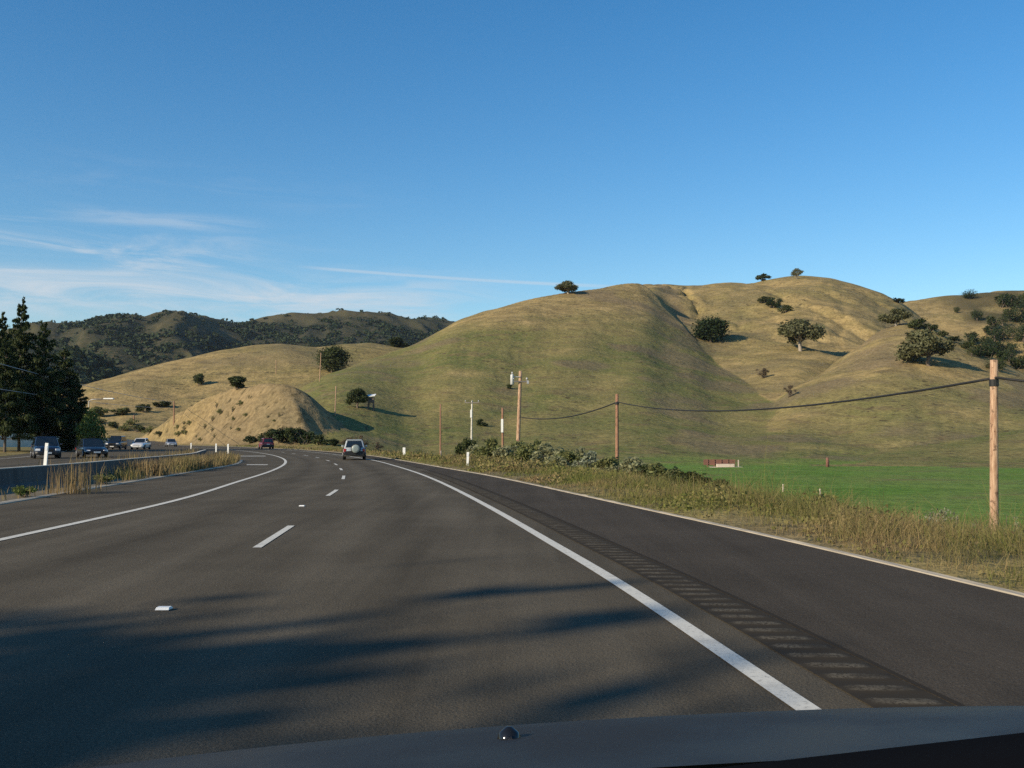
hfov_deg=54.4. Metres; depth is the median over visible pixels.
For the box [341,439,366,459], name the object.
silver car
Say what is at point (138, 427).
roadside shrub
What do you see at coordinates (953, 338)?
oak bush
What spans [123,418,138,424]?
roadside shrub
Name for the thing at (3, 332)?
conifer tree
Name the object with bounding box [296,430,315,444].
roadside shrub
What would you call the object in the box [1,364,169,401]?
overhead cable
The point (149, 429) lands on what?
roadside shrub
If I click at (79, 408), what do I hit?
conifer tree
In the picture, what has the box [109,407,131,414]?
hill shrub
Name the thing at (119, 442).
dark car
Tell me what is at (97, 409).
hill shrub
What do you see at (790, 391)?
dry bush
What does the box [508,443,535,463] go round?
verge shrub
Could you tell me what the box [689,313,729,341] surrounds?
oak tree
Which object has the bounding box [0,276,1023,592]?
terrain
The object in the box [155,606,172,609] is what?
road stud
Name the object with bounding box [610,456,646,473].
verge shrub
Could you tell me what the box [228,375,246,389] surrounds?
oak tree
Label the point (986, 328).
oak tree
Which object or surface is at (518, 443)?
verge shrub
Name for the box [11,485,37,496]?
roadside weed
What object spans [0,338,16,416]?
conifer tree
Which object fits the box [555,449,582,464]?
verge shrub
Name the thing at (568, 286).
oak tree
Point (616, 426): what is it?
utility pole
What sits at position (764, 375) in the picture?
dry bush
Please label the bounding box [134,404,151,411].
hill shrub
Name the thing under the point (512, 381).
utility pole
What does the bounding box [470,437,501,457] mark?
verge shrub
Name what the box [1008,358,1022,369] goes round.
oak tree
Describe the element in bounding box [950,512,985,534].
verge shrub
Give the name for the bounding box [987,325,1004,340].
oak tree
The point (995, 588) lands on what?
road edge kerb
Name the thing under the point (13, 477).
median barrier
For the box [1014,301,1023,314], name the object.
oak tree
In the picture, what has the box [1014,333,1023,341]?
oak tree
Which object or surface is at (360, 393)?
oak tree
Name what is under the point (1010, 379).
overhead cable
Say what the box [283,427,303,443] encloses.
roadside shrub
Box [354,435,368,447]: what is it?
dry bush
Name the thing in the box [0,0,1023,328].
sky
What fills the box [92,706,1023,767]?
dark blue car
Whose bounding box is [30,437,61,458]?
dark car
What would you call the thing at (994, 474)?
utility pole
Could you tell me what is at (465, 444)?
verge shrub
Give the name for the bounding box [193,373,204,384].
oak tree
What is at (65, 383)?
conifer tree
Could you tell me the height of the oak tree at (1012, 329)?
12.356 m
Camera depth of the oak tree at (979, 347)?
329.63 m
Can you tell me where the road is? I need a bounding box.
[0,445,872,767]
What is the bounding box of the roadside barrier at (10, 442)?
[0,434,164,446]
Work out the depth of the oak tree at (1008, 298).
753.24 m
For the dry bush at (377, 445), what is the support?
on the terrain at (574, 354)
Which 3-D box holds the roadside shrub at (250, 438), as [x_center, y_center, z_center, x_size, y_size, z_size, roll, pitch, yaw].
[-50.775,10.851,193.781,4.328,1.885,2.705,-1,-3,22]
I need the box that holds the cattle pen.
[703,459,738,466]
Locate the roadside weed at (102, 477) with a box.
[93,473,116,483]
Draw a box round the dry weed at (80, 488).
[46,458,106,493]
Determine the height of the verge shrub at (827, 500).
1.399 m
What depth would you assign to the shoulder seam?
7.83 m
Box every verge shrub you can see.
[454,437,476,454]
[465,444,478,454]
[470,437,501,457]
[492,445,519,459]
[505,440,523,447]
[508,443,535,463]
[529,442,564,463]
[532,440,542,450]
[547,455,570,466]
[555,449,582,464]
[572,451,598,467]
[573,446,585,456]
[590,455,620,468]
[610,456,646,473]
[629,464,648,475]
[645,462,683,479]
[659,470,676,481]
[667,470,712,486]
[704,478,736,491]
[811,494,850,508]
[924,507,954,531]
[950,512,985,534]
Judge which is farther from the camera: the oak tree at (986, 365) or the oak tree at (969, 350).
the oak tree at (969, 350)
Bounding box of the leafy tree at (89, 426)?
[72,409,111,444]
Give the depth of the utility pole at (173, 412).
250.54 m
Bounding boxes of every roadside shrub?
[95,417,107,423]
[106,421,119,427]
[116,423,132,430]
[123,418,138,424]
[130,425,146,431]
[141,425,156,433]
[242,435,258,442]
[257,432,274,441]
[271,427,284,442]
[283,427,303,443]
[293,427,306,436]
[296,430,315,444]
[310,434,328,444]
[327,438,338,445]
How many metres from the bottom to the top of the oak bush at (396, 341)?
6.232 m
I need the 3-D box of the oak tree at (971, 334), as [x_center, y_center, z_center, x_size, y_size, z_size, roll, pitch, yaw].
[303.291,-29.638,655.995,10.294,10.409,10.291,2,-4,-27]
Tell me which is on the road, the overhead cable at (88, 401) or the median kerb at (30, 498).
the median kerb at (30, 498)
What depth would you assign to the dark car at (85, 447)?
78.93 m
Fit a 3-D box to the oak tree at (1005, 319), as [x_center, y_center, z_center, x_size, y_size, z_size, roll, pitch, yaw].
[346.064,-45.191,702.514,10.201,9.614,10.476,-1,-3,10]
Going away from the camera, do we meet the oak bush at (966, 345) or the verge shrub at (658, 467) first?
the verge shrub at (658, 467)
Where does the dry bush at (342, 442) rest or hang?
on the terrain at (574, 354)
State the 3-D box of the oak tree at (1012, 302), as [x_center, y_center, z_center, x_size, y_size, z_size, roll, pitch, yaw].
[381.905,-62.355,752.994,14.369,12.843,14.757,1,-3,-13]
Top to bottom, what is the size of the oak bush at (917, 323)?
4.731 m
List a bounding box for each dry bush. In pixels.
[339,437,352,444]
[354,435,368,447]
[371,442,383,449]
[756,367,769,377]
[783,385,797,397]
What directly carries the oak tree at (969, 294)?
on the terrain at (574, 354)
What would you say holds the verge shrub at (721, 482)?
on the terrain at (574, 354)
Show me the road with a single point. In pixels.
(372, 597)
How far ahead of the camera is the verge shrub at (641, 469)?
40.68 m
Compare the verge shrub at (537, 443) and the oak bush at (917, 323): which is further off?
the oak bush at (917, 323)
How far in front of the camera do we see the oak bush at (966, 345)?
338.41 m
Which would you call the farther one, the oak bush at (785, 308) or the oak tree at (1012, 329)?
the oak tree at (1012, 329)
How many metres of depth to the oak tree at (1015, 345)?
633.27 m
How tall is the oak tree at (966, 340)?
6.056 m
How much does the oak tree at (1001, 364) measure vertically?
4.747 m
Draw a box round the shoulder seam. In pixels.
[361,456,964,705]
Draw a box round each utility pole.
[173,401,174,424]
[334,386,335,415]
[440,404,440,450]
[465,400,478,439]
[501,408,503,446]
[510,371,528,440]
[615,394,618,461]
[989,360,998,537]
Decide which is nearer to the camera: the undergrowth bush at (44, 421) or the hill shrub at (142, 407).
the undergrowth bush at (44, 421)
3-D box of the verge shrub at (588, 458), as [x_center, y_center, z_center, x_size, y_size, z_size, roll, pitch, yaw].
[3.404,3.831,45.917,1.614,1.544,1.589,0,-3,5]
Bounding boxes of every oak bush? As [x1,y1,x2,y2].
[389,337,409,346]
[755,273,770,280]
[757,296,770,302]
[766,297,782,307]
[777,305,793,312]
[892,297,904,302]
[906,317,930,328]
[925,324,938,330]
[935,330,948,336]
[947,336,962,341]
[953,306,960,311]
[958,342,970,348]
[973,350,987,356]
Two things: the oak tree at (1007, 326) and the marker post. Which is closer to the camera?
the marker post
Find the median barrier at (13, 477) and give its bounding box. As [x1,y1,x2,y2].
[0,450,206,488]
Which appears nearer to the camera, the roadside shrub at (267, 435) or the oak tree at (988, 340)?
the roadside shrub at (267, 435)
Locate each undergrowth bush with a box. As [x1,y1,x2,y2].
[20,415,58,436]
[59,435,77,450]
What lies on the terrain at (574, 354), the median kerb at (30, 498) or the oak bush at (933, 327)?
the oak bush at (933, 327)
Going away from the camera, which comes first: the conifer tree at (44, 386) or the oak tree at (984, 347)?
the conifer tree at (44, 386)
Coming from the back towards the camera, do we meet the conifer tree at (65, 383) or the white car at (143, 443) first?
the white car at (143, 443)
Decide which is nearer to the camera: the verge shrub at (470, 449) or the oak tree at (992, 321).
the verge shrub at (470, 449)
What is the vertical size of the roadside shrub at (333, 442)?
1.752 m
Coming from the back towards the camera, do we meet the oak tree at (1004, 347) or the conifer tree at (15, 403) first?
the oak tree at (1004, 347)
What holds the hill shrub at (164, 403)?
on the terrain at (574, 354)
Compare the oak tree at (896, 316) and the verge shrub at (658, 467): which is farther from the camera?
the oak tree at (896, 316)
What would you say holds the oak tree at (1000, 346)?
on the terrain at (574, 354)
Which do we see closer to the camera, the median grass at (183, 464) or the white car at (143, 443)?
the median grass at (183, 464)
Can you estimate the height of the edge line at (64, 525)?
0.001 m
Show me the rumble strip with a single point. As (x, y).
(867, 683)
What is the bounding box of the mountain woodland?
[6,308,454,388]
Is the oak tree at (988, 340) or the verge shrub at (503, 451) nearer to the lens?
the verge shrub at (503, 451)
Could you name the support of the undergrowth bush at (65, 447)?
on the terrain at (574, 354)
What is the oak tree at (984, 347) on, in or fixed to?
on the terrain at (574, 354)
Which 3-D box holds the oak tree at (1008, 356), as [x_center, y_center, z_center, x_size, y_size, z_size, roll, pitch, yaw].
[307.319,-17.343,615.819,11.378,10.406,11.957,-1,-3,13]
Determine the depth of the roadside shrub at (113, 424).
314.87 m
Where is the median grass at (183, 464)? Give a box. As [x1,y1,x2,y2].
[1,447,240,499]
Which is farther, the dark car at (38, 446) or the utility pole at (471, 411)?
the utility pole at (471, 411)
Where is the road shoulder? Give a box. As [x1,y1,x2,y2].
[184,445,1023,705]
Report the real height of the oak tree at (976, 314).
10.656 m
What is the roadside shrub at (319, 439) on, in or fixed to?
on the terrain at (574, 354)
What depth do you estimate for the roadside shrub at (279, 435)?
188.15 m
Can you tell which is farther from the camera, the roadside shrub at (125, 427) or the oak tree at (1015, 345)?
the oak tree at (1015, 345)
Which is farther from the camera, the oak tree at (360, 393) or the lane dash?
the oak tree at (360, 393)
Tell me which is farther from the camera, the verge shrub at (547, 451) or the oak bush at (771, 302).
the oak bush at (771, 302)
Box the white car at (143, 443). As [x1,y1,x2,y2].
[130,438,150,448]
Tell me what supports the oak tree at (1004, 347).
on the terrain at (574, 354)
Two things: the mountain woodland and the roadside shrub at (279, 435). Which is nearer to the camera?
the roadside shrub at (279, 435)
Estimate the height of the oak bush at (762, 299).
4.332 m
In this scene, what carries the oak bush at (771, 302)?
on the terrain at (574, 354)
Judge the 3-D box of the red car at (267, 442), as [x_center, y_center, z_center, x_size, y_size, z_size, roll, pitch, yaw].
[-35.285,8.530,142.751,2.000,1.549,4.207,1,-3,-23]
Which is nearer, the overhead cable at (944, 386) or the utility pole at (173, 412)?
the overhead cable at (944, 386)
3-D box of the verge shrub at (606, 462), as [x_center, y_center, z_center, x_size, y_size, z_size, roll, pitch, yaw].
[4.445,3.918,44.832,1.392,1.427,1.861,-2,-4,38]
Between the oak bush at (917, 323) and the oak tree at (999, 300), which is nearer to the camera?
the oak bush at (917, 323)
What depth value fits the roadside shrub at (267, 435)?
190.27 m
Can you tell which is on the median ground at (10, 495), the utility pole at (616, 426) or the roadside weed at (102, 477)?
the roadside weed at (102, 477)
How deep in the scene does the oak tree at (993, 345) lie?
629.64 m
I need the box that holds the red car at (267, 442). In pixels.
[258,438,273,448]
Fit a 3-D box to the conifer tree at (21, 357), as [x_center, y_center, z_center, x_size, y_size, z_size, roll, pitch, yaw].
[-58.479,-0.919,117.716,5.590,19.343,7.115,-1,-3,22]
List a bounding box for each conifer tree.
[0,311,13,351]
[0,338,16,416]
[0,339,39,451]
[1,296,46,450]
[20,320,77,436]
[37,348,99,450]
[57,377,94,450]
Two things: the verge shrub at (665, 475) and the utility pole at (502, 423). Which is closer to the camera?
the verge shrub at (665, 475)
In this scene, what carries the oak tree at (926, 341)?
on the terrain at (574, 354)
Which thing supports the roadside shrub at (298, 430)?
on the terrain at (574, 354)
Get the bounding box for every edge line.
[0,446,286,540]
[214,446,820,709]
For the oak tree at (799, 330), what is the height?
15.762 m
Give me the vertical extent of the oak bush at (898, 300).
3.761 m
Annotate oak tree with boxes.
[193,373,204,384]
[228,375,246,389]
[312,344,352,371]
[344,388,369,407]
[554,280,578,293]
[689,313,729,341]
[777,318,826,350]
[790,268,803,278]
[877,307,913,325]
[894,328,955,365]
[959,335,977,348]
[961,289,977,298]
[963,331,979,342]
[964,342,978,355]
[971,308,983,320]
[973,344,983,352]
[978,336,993,344]
[980,343,996,356]
[981,325,996,335]
[981,339,1002,350]
[982,338,1001,344]
[984,346,995,358]
[984,357,1008,369]
[986,315,1000,327]
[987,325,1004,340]
[991,328,1003,338]
[992,342,1006,353]
[994,350,1006,362]
[995,294,1006,307]
[996,315,1009,325]
[997,322,1010,330]
[998,362,1004,371]
[999,327,1012,339]
[1000,306,1019,321]
[1001,341,1016,352]
[1001,347,1019,362]
[1002,294,1020,307]
[1002,306,1016,318]
[1004,321,1018,336]
[1005,293,1023,307]
[1005,338,1019,351]
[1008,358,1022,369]
[1009,314,1023,322]
[1013,325,1023,341]
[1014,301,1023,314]
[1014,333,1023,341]
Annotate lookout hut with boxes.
[367,394,375,410]
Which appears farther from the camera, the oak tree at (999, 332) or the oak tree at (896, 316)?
the oak tree at (999, 332)
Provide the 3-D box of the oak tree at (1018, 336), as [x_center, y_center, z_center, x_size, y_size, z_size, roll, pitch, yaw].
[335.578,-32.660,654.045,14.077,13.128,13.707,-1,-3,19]
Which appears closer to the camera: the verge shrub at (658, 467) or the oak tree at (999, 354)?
the verge shrub at (658, 467)
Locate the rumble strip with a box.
[422,471,954,707]
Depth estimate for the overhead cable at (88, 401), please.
146.42 m
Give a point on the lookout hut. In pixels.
(371, 400)
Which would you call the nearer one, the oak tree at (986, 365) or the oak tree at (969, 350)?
the oak tree at (986, 365)
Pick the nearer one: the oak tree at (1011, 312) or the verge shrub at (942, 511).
the verge shrub at (942, 511)
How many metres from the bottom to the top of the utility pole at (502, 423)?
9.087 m
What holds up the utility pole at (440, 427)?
on the terrain at (574, 354)
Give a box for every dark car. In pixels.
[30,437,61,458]
[75,439,107,457]
[105,436,126,449]
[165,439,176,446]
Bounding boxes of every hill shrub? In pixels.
[91,405,108,416]
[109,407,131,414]
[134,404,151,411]
[152,400,171,406]
[476,419,487,425]
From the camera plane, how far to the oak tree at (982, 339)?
645.65 m
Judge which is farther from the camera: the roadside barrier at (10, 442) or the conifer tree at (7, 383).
the roadside barrier at (10, 442)
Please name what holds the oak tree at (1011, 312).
on the terrain at (574, 354)
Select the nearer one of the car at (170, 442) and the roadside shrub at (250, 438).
the car at (170, 442)
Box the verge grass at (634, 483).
[234,429,1023,588]
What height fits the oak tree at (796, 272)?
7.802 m
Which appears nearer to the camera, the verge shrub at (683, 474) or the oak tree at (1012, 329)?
the verge shrub at (683, 474)
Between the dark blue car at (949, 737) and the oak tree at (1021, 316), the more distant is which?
the oak tree at (1021, 316)
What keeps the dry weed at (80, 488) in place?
on the median ground at (10, 495)
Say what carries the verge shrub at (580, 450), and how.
on the terrain at (574, 354)
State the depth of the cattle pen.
157.70 m
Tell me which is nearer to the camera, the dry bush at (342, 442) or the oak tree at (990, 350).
the dry bush at (342, 442)
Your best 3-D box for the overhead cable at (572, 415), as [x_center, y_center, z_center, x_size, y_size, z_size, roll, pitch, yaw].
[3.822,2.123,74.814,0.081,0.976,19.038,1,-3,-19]
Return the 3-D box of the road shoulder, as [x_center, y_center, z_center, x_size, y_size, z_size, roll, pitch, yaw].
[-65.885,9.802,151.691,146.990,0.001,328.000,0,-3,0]
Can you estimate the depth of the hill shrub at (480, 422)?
234.03 m
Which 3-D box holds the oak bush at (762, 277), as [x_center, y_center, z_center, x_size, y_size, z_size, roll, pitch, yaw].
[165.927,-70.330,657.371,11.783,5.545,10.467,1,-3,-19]
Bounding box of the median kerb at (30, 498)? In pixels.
[0,460,242,504]
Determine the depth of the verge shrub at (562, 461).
48.53 m
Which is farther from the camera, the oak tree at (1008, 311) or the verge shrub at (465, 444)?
the oak tree at (1008, 311)
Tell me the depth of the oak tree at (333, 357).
421.14 m
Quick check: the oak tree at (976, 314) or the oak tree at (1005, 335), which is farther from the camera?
the oak tree at (976, 314)
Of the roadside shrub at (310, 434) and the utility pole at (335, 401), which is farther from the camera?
the utility pole at (335, 401)
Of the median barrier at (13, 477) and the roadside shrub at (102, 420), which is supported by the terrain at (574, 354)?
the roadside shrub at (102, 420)
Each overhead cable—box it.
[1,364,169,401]
[1,389,155,407]
[521,401,617,419]
[618,377,995,411]
[996,376,1023,381]
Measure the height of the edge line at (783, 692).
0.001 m
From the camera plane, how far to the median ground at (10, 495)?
28.41 m
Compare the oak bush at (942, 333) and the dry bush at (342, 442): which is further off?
the oak bush at (942, 333)
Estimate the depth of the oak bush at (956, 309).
743.77 m
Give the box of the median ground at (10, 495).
[0,464,230,501]
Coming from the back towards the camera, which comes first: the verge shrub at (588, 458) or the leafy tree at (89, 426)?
the leafy tree at (89, 426)
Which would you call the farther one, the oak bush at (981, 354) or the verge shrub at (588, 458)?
the oak bush at (981, 354)
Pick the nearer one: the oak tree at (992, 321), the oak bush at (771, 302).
the oak bush at (771, 302)
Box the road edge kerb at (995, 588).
[194,445,1023,596]

